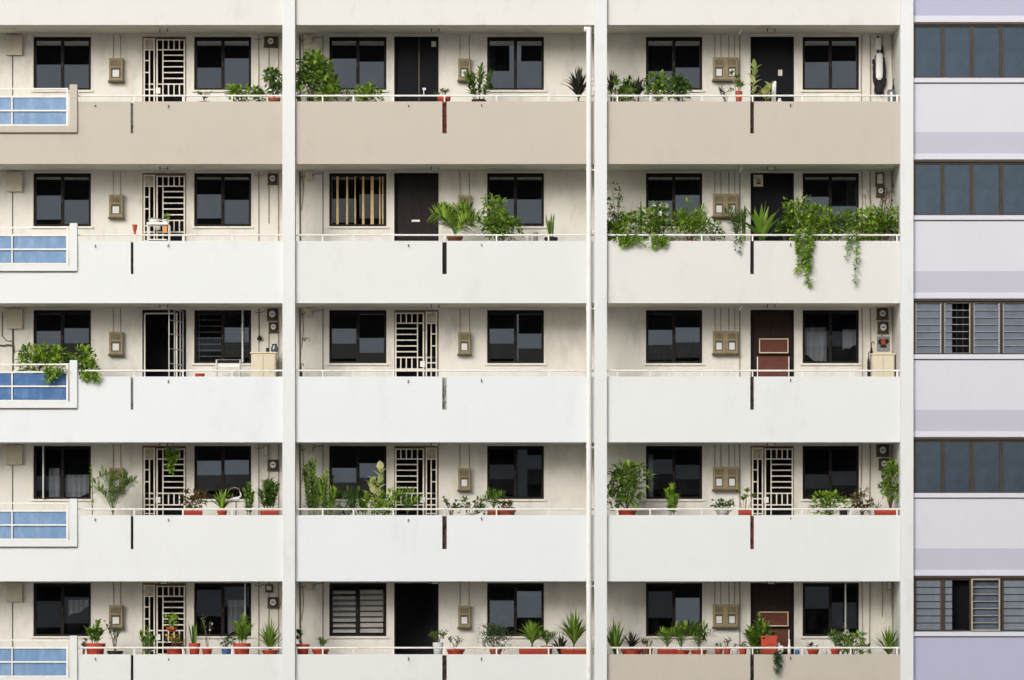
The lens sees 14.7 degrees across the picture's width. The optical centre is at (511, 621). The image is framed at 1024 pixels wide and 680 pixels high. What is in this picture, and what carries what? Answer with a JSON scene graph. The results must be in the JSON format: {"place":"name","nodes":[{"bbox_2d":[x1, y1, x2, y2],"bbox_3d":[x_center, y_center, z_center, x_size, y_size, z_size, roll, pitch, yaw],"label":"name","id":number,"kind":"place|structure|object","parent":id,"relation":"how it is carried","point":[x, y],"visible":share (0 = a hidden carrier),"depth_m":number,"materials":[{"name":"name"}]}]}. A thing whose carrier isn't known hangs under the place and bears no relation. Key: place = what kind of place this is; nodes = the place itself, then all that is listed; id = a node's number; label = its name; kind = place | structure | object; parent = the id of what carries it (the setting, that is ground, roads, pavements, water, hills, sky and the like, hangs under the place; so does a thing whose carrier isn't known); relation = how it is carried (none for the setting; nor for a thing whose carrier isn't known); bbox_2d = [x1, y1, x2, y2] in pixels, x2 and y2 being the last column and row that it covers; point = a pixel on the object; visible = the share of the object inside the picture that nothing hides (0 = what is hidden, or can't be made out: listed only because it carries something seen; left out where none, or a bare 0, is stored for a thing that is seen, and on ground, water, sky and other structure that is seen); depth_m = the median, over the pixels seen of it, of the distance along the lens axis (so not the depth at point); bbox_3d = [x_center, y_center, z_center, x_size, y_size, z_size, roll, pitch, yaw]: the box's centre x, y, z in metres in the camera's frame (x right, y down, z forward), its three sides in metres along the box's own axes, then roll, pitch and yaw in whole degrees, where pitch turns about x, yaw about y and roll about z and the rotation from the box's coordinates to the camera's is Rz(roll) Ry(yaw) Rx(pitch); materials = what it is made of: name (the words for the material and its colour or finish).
{"place":"outdoors","nodes":[
{"label":"outdoors","id":0,"kind":"place"},
{"bbox_3d":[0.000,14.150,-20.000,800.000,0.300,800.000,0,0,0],"label":"ground","id":1,"kind":"structure","parent":0,"visible":0},
{"bbox_2d":[0,0,913,679],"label":"apartment block","id":2,"kind":"structure","parent":1,"relation":"on","point":[542,384],"depth_m":80.00,"materials":[{"name":"paint"}]},
{"bbox_2d":[13,341,70,370],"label":"trailing shrub","id":3,"kind":"object","parent":2,"relation":"on","point":[24,354],"visible":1,"depth_m":80.16,"materials":[{"name":"green plant"}]},
{"bbox_2d":[31,445,91,500],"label":"window","id":4,"kind":"structure","parent":2,"relation":"in","point":[76,485],"depth_m":81.42,"materials":[{"name":"paint"}]},
{"bbox_2d":[31,582,91,637],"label":"window","id":5,"kind":"structure","parent":2,"relation":"in","point":[74,606],"depth_m":81.38,"materials":[{"name":"paint"}]},
{"bbox_2d":[31,36,92,91],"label":"window","id":6,"kind":"structure","parent":2,"relation":"in","point":[36,38],"depth_m":81.38,"materials":[{"name":"paint"}]},
{"bbox_2d":[31,172,92,227],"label":"window","id":7,"kind":"structure","parent":2,"relation":"in","point":[36,174],"depth_m":81.38,"materials":[{"name":"paint"}]},
{"bbox_2d":[32,309,91,364],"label":"window","id":8,"kind":"structure","parent":2,"relation":"in","point":[49,340],"depth_m":81.40,"materials":[{"name":"paint"}]},
{"bbox_2d":[68,343,101,376],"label":"trailing shrub","id":9,"kind":"object","parent":2,"relation":"on","point":[82,359],"visible":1,"depth_m":80.25,"materials":[{"name":"green plant"}]},
{"bbox_2d":[84,619,105,653],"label":"leafy shrub","id":10,"kind":"object","parent":2,"relation":"on","point":[96,634],"visible":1,"depth_m":80.28,"materials":[{"name":"green plant"}]},
{"bbox_2d":[87,465,137,514],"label":"potted plant","id":11,"kind":"object","parent":2,"relation":"on","point":[111,498],"visible":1,"depth_m":80.32,"materials":[{"name":"green plant"}]},
{"bbox_2d":[142,37,185,100],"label":"entrance door","id":12,"kind":"structure","parent":2,"relation":"in","point":[163,58],"depth_m":82.26,"materials":[{"name":"beige paint"}]},
{"bbox_2d":[142,173,185,240],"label":"entrance door","id":13,"kind":"structure","parent":2,"relation":"in","point":[162,193],"depth_m":82.34,"materials":[{"name":"beige paint"}]},
{"bbox_2d":[142,309,185,376],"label":"entrance door","id":14,"kind":"structure","parent":2,"relation":"in","point":[163,331],"depth_m":82.50,"materials":[{"name":"metal"}]},
{"bbox_2d":[142,446,185,514],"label":"entrance door","id":15,"kind":"structure","parent":2,"relation":"in","point":[160,489],"depth_m":82.50,"materials":[{"name":"beige paint"}]},
{"bbox_2d":[142,583,185,653],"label":"entrance door","id":16,"kind":"structure","parent":2,"relation":"in","point":[158,599],"depth_m":82.50,"materials":[{"name":"beige paint"}]},
{"bbox_2d":[178,488,207,514],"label":"mixed planter","id":17,"kind":"object","parent":2,"relation":"on","point":[196,496],"visible":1,"depth_m":80.25,"materials":[{"name":"plant"}]},
{"bbox_2d":[192,36,252,91],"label":"window","id":18,"kind":"structure","parent":2,"relation":"in","point":[195,38],"depth_m":81.38,"materials":[{"name":"paint"}]},
{"bbox_2d":[192,172,252,227],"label":"window","id":19,"kind":"structure","parent":2,"relation":"in","point":[203,204],"depth_m":81.38,"materials":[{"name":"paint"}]},
{"bbox_2d":[192,309,252,364],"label":"window","id":20,"kind":"structure","parent":2,"relation":"in","point":[195,311],"depth_m":81.38,"materials":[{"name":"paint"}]},
{"bbox_2d":[193,445,252,500],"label":"window","id":21,"kind":"structure","parent":2,"relation":"in","point":[209,478],"depth_m":81.42,"materials":[{"name":"glass"}]},
{"bbox_2d":[193,582,252,637],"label":"window","id":22,"kind":"structure","parent":2,"relation":"in","point":[235,608],"depth_m":81.38,"materials":[{"name":"paint"}]},
{"bbox_2d":[223,83,255,100],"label":"leafy shrub","id":23,"kind":"object","parent":2,"relation":"on","point":[235,89],"visible":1,"depth_m":80.31,"materials":[{"name":"green plant"}]},
{"bbox_2d":[231,613,253,653],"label":"leafy shrub","id":24,"kind":"object","parent":2,"relation":"on","point":[240,630],"visible":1,"depth_m":80.30,"materials":[{"name":"green plant"}]},
{"bbox_2d":[250,352,277,376],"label":"cupboard","id":25,"kind":"object","parent":2,"relation":"on","point":[263,360],"visible":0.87,"depth_m":80.75,"materials":[{"name":"beige paint"}]},
{"bbox_2d":[255,617,281,653],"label":"agave","id":26,"kind":"object","parent":2,"relation":"on","point":[269,636],"visible":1,"depth_m":80.27,"materials":[{"name":"plant"}]},
{"bbox_2d":[257,477,280,514],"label":"tall shrub","id":27,"kind":"object","parent":2,"relation":"on","point":[269,493],"visible":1,"depth_m":80.33,"materials":[{"name":"green plant"}]},
{"bbox_2d":[261,67,281,100],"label":"tall shrub","id":28,"kind":"object","parent":2,"relation":"on","point":[274,85],"visible":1,"depth_m":80.26,"materials":[{"name":"green plant"}]},
{"bbox_2d":[300,456,323,514],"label":"tall shrub","id":29,"kind":"object","parent":2,"relation":"on","point":[310,470],"visible":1,"depth_m":80.32,"materials":[{"name":"green plant"}]},
{"bbox_2d":[296,48,335,100],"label":"tall shrub","id":30,"kind":"object","parent":2,"relation":"on","point":[315,63],"visible":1,"depth_m":80.22,"materials":[{"name":"green plant"}]},
{"bbox_2d":[316,469,337,514],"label":"tall shrub","id":31,"kind":"object","parent":2,"relation":"on","point":[332,493],"visible":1,"depth_m":80.26,"materials":[{"name":"green plant"}]},
{"bbox_2d":[312,78,342,100],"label":"leafy shrub","id":32,"kind":"object","parent":2,"relation":"on","point":[333,87],"visible":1,"depth_m":80.22,"materials":[{"name":"green plant"}]},
{"bbox_2d":[327,445,387,500],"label":"window","id":33,"kind":"structure","parent":2,"relation":"in","point":[342,472],"depth_m":81.38,"materials":[{"name":"paint"}]},
{"bbox_2d":[327,172,388,227],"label":"window","id":34,"kind":"structure","parent":2,"relation":"in","point":[330,174],"depth_m":81.38,"materials":[{"name":"paint"}]},
{"bbox_2d":[327,309,388,364],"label":"window","id":35,"kind":"structure","parent":2,"relation":"in","point":[343,349],"depth_m":81.40,"materials":[{"name":"paint"}]},
{"bbox_2d":[327,582,388,637],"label":"window","id":36,"kind":"structure","parent":2,"relation":"in","point":[330,584],"depth_m":81.42,"materials":[{"name":"paint"}]},
{"bbox_2d":[328,36,388,91],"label":"window","id":37,"kind":"structure","parent":2,"relation":"in","point":[330,38],"depth_m":81.38,"materials":[{"name":"paint"}]},
{"bbox_2d":[353,81,384,100],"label":"leafy shrub","id":38,"kind":"object","parent":2,"relation":"on","point":[372,91],"visible":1,"depth_m":80.25,"materials":[{"name":"green plant"}]},
{"bbox_2d":[366,461,388,514],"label":"variegated plant","id":39,"kind":"object","parent":2,"relation":"on","point":[373,488],"visible":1,"depth_m":80.33,"materials":[{"name":"yellow plant"}]},
{"bbox_2d":[369,486,399,514],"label":"leafy shrub","id":40,"kind":"object","parent":2,"relation":"on","point":[383,504],"visible":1,"depth_m":80.27,"materials":[{"name":"green plant"}]},
{"bbox_2d":[394,485,425,514],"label":"potted plant","id":41,"kind":"object","parent":2,"relation":"on","point":[413,501],"visible":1,"depth_m":80.30,"materials":[{"name":"green plant"}]},
{"bbox_2d":[394,37,437,100],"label":"entrance door","id":42,"kind":"structure","parent":2,"relation":"in","point":[415,58],"depth_m":81.42,"materials":[{"name":"wood"}]},
{"bbox_2d":[394,173,437,240],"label":"entrance door","id":43,"kind":"structure","parent":2,"relation":"in","point":[414,193],"depth_m":81.42,"materials":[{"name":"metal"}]},
{"bbox_2d":[394,310,437,376],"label":"entrance door","id":44,"kind":"structure","parent":2,"relation":"in","point":[415,331],"depth_m":82.50,"materials":[{"name":"beige paint"}]},
{"bbox_2d":[394,446,437,514],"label":"entrance door","id":45,"kind":"structure","parent":2,"relation":"in","point":[415,466],"depth_m":82.50,"materials":[{"name":"beige paint"}]},
{"bbox_2d":[394,583,437,653],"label":"entrance door","id":46,"kind":"structure","parent":2,"relation":"in","point":[415,604],"depth_m":82.50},
{"bbox_2d":[426,199,486,240],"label":"birds nest fern","id":47,"kind":"object","parent":2,"relation":"on","point":[456,216],"visible":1,"depth_m":80.26,"materials":[{"name":"green plant"}]},
{"bbox_2d":[462,62,494,100],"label":"zamioculcas","id":48,"kind":"object","parent":2,"relation":"on","point":[479,80],"visible":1,"depth_m":80.30,"materials":[{"name":"green plant"}]},
{"bbox_2d":[479,487,506,514],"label":"potted plant","id":49,"kind":"object","parent":2,"relation":"on","point":[492,500],"visible":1,"depth_m":80.31,"materials":[{"name":"green plant"}]},
{"bbox_2d":[476,622,514,653],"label":"grey shrub","id":50,"kind":"object","parent":2,"relation":"on","point":[498,638],"visible":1,"depth_m":80.28,"materials":[{"name":"green plant"}]},
{"bbox_2d":[479,192,513,240],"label":"slender tree","id":51,"kind":"object","parent":2,"relation":"on","point":[495,211],"visible":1,"depth_m":80.30,"materials":[{"name":"green plant"}]},
{"bbox_2d":[474,214,524,240],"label":"leafy shrub","id":52,"kind":"object","parent":2,"relation":"on","point":[504,230],"visible":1,"depth_m":80.22,"materials":[{"name":"green plant"}]},
{"bbox_2d":[485,582,544,637],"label":"window","id":53,"kind":"structure","parent":2,"relation":"in","point":[529,605],"depth_m":81.52,"materials":[{"name":"paint"}]},
{"bbox_2d":[485,309,545,364],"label":"window","id":54,"kind":"structure","parent":2,"relation":"in","point":[500,350],"depth_m":81.52,"materials":[{"name":"paint"}]},
{"bbox_2d":[486,36,545,91],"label":"window","id":55,"kind":"structure","parent":2,"relation":"in","point":[490,46],"depth_m":81.38,"materials":[{"name":"paint"}]},
{"bbox_2d":[486,172,545,227],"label":"window","id":56,"kind":"structure","parent":2,"relation":"in","point":[540,182],"depth_m":81.38,"materials":[{"name":"paint"}]},
{"bbox_2d":[486,445,545,500],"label":"window","id":57,"kind":"structure","parent":2,"relation":"in","point":[488,447],"depth_m":81.38,"materials":[{"name":"paint"}]},
{"bbox_2d":[517,620,546,653],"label":"yucca","id":58,"kind":"object","parent":2,"relation":"on","point":[531,631],"visible":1,"depth_m":80.25,"materials":[{"name":"plant"}]},
{"bbox_2d":[554,610,591,653],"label":"dracaena","id":59,"kind":"object","parent":2,"relation":"on","point":[574,631],"visible":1,"depth_m":80.25,"materials":[{"name":"plant"}]},
{"bbox_2d":[558,68,593,100],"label":"cordyline","id":60,"kind":"object","parent":2,"relation":"on","point":[577,85],"visible":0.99,"depth_m":80.25,"materials":[{"name":"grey plant"}]},
{"bbox_2d":[607,616,626,653],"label":"agave","id":61,"kind":"object","parent":2,"relation":"on","point":[614,639],"visible":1,"depth_m":80.27,"materials":[{"name":"green plant"}]},
{"bbox_2d":[607,180,627,240],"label":"climbing shrub","id":62,"kind":"object","parent":2,"relation":"on","point":[618,206],"visible":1,"depth_m":80.31,"materials":[{"name":"green plant"}]},
{"bbox_2d":[607,74,637,100],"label":"leafy shrub","id":63,"kind":"object","parent":2,"relation":"on","point":[627,89],"visible":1,"depth_m":80.28,"materials":[{"name":"green plant"}]},
{"bbox_2d":[607,458,656,514],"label":"tall shrub","id":64,"kind":"object","parent":2,"relation":"on","point":[623,485],"visible":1,"depth_m":80.28,"materials":[{"name":"green plant"}]},
{"bbox_2d":[607,204,656,240],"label":"leafy shrub","id":65,"kind":"object","parent":2,"relation":"on","point":[626,219],"visible":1,"depth_m":80.25,"materials":[{"name":"green plant"}]},
{"bbox_2d":[642,69,673,100],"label":"jade plant","id":66,"kind":"object","parent":2,"relation":"on","point":[656,85],"visible":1,"depth_m":80.26,"materials":[{"name":"green plant"}]},
{"bbox_2d":[642,201,675,240],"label":"flowering shrub","id":67,"kind":"object","parent":2,"relation":"on","point":[660,215],"visible":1,"depth_m":80.34,"materials":[{"name":"green plant"}]},
{"bbox_2d":[655,626,678,653],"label":"palm","id":68,"kind":"object","parent":2,"relation":"on","point":[667,643],"visible":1,"depth_m":80.27,"materials":[{"name":"plant"}]},
{"bbox_2d":[663,482,680,514],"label":"slender tree","id":69,"kind":"object","parent":2,"relation":"on","point":[670,497],"visible":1,"depth_m":80.32,"materials":[{"name":"green plant"}]},
{"bbox_2d":[644,172,703,227],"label":"window","id":70,"kind":"structure","parent":2,"relation":"in","point":[647,174],"depth_m":81.38,"materials":[{"name":"paint"}]},
{"bbox_2d":[644,582,703,637],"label":"window","id":71,"kind":"structure","parent":2,"relation":"in","point":[687,608],"depth_m":81.40,"materials":[{"name":"paint"}]},
{"bbox_2d":[644,36,704,91],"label":"window","id":72,"kind":"structure","parent":2,"relation":"in","point":[647,38],"depth_m":81.38,"materials":[{"name":"paint"}]},
{"bbox_2d":[644,309,704,364],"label":"window","id":73,"kind":"structure","parent":2,"relation":"in","point":[685,346],"depth_m":81.42,"materials":[{"name":"paint"}]},
{"bbox_2d":[644,445,704,500],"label":"window","id":74,"kind":"structure","parent":2,"relation":"in","point":[648,458],"depth_m":81.38,"materials":[{"name":"paint"}]},
{"bbox_2d":[666,621,691,653],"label":"palm","id":75,"kind":"object","parent":2,"relation":"on","point":[680,632],"visible":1,"depth_m":80.23,"materials":[{"name":"plant"}]},
{"bbox_2d":[668,72,693,100],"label":"jade plant","id":76,"kind":"object","parent":2,"relation":"on","point":[679,84],"visible":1,"depth_m":80.28,"materials":[{"name":"green plant"}]},
{"bbox_2d":[665,208,713,240],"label":"leafy shrub","id":77,"kind":"object","parent":2,"relation":"on","point":[682,219],"visible":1,"depth_m":80.31,"materials":[{"name":"green plant"}]},
{"bbox_2d":[683,619,715,653],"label":"palm","id":78,"kind":"object","parent":2,"relation":"on","point":[699,637],"visible":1,"depth_m":80.31,"materials":[{"name":"plant"}]},
{"bbox_2d":[721,205,749,240],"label":"dark fern","id":79,"kind":"object","parent":2,"relation":"on","point":[738,219],"visible":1,"depth_m":80.30,"materials":[{"name":"green plant"}]},
{"bbox_2d":[742,618,770,654],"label":"croton","id":80,"kind":"object","parent":2,"relation":"on","point":[752,635],"visible":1,"depth_m":80.31,"materials":[{"name":"green plant"}]},
{"bbox_2d":[741,203,789,240],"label":"birds nest fern","id":81,"kind":"object","parent":2,"relation":"on","point":[763,224],"visible":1,"depth_m":80.24,"materials":[{"name":"green plant"}]},
{"bbox_2d":[761,630,776,653],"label":"plant","id":82,"kind":"object","parent":2,"relation":"on","point":[770,639],"visible":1,"depth_m":80.23,"materials":[{"name":"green plant"}]},
{"bbox_2d":[751,37,793,100],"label":"entrance door","id":83,"kind":"structure","parent":2,"relation":"in","point":[775,54],"depth_m":81.42,"materials":[{"name":"wood"}]},
{"bbox_2d":[751,173,793,241],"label":"entrance door","id":84,"kind":"structure","parent":2,"relation":"in","point":[770,189],"depth_m":81.42,"materials":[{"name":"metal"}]},
{"bbox_2d":[751,310,793,377],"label":"entrance door","id":85,"kind":"structure","parent":2,"relation":"in","point":[772,331],"depth_m":81.40,"materials":[{"name":"brown wood"}]},
{"bbox_2d":[751,446,793,515],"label":"entrance door","id":86,"kind":"structure","parent":2,"relation":"in","point":[772,467],"depth_m":82.50,"materials":[{"name":"beige paint"}]},
{"bbox_2d":[751,583,793,654],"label":"entrance door","id":87,"kind":"structure","parent":2,"relation":"in","point":[775,601],"depth_m":81.42,"materials":[{"name":"brown wood"}]},
{"bbox_2d":[774,209,796,240],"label":"leafy shrub","id":88,"kind":"object","parent":2,"relation":"on","point":[779,224],"visible":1,"depth_m":80.32,"materials":[{"name":"green plant"}]},
{"bbox_2d":[781,194,811,237],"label":"leafy shrub","id":89,"kind":"object","parent":2,"relation":"on","point":[794,203],"visible":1,"depth_m":80.34,"materials":[{"name":"green plant"}]},
{"bbox_2d":[792,227,815,288],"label":"hanging vine","id":90,"kind":"object","parent":2,"relation":"hanging from","point":[809,241],"visible":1,"depth_m":79.90,"materials":[{"name":"green plant"}]},
{"bbox_2d":[783,203,844,240],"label":"tall shrub","id":91,"kind":"object","parent":2,"relation":"on","point":[822,222],"visible":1,"depth_m":80.26,"materials":[{"name":"green plant"}]},
{"bbox_2d":[800,172,859,227],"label":"window","id":92,"kind":"structure","parent":2,"relation":"in","point":[852,185],"depth_m":81.40,"materials":[{"name":"paint"}]},
{"bbox_2d":[800,445,859,500],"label":"window","id":93,"kind":"structure","parent":2,"relation":"in","point":[805,447],"depth_m":81.38,"materials":[{"name":"paint"}]},
{"bbox_2d":[800,582,859,637],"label":"window","id":94,"kind":"structure","parent":2,"relation":"in","point":[805,584],"depth_m":81.38,"materials":[{"name":"paint"}]},
{"bbox_2d":[800,36,860,91],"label":"window","id":95,"kind":"structure","parent":2,"relation":"in","point":[805,38],"depth_m":81.38,"materials":[{"name":"paint"}]},
{"bbox_2d":[800,309,860,364],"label":"window","id":96,"kind":"structure","parent":2,"relation":"in","point":[814,339],"depth_m":81.42,"materials":[{"name":"paint"}]},
{"bbox_2d":[809,489,852,514],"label":"leafy shrub","id":97,"kind":"object","parent":2,"relation":"on","point":[828,500],"visible":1,"depth_m":80.29,"materials":[{"name":"green plant"}]},
{"bbox_2d":[836,630,870,653],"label":"leafy shrub","id":98,"kind":"object","parent":2,"relation":"on","point":[851,641],"visible":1,"depth_m":80.26,"materials":[{"name":"green plant"}]},
{"bbox_2d":[833,205,885,240],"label":"leafy shrub","id":99,"kind":"object","parent":2,"relation":"on","point":[867,227],"visible":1,"depth_m":80.28,"materials":[{"name":"green plant"}]},
{"bbox_2d":[850,487,874,514],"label":"croton","id":100,"kind":"object","parent":2,"relation":"on","point":[855,495],"visible":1,"depth_m":80.33,"materials":[{"name":"green plant"}]},
{"bbox_2d":[872,36,886,97],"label":"hanging bags","id":101,"kind":"object","parent":2,"relation":"hanging from","point":[879,73],"visible":0.99,"depth_m":81.24,"materials":[{"name":"white fabric"}]},
{"bbox_2d":[865,204,898,240],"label":"leafy shrub","id":102,"kind":"object","parent":2,"relation":"on","point":[889,223],"visible":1,"depth_m":80.27,"materials":[{"name":"green plant"}]},
{"bbox_2d":[869,353,895,376],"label":"cupboard","id":103,"kind":"object","parent":2,"relation":"on","point":[881,361],"visible":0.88,"depth_m":80.75,"materials":[{"name":"beige paint"}]},
{"bbox_2d":[874,459,898,514],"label":"tall shrub","id":104,"kind":"object","parent":2,"relation":"on","point":[892,468],"visible":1,"depth_m":80.25,"materials":[{"name":"green plant"}]},
{"bbox_2d":[874,627,898,653],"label":"agave","id":105,"kind":"object","parent":2,"relation":"on","point":[889,639],"visible":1,"depth_m":80.27,"materials":[{"name":"green plant"}]},
{"bbox_2d":[914,0,1023,679],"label":"lilac apartment wing","id":106,"kind":"structure","parent":1,"relation":"on","point":[968,339],"depth_m":80.00,"materials":[{"name":"purple paint"}]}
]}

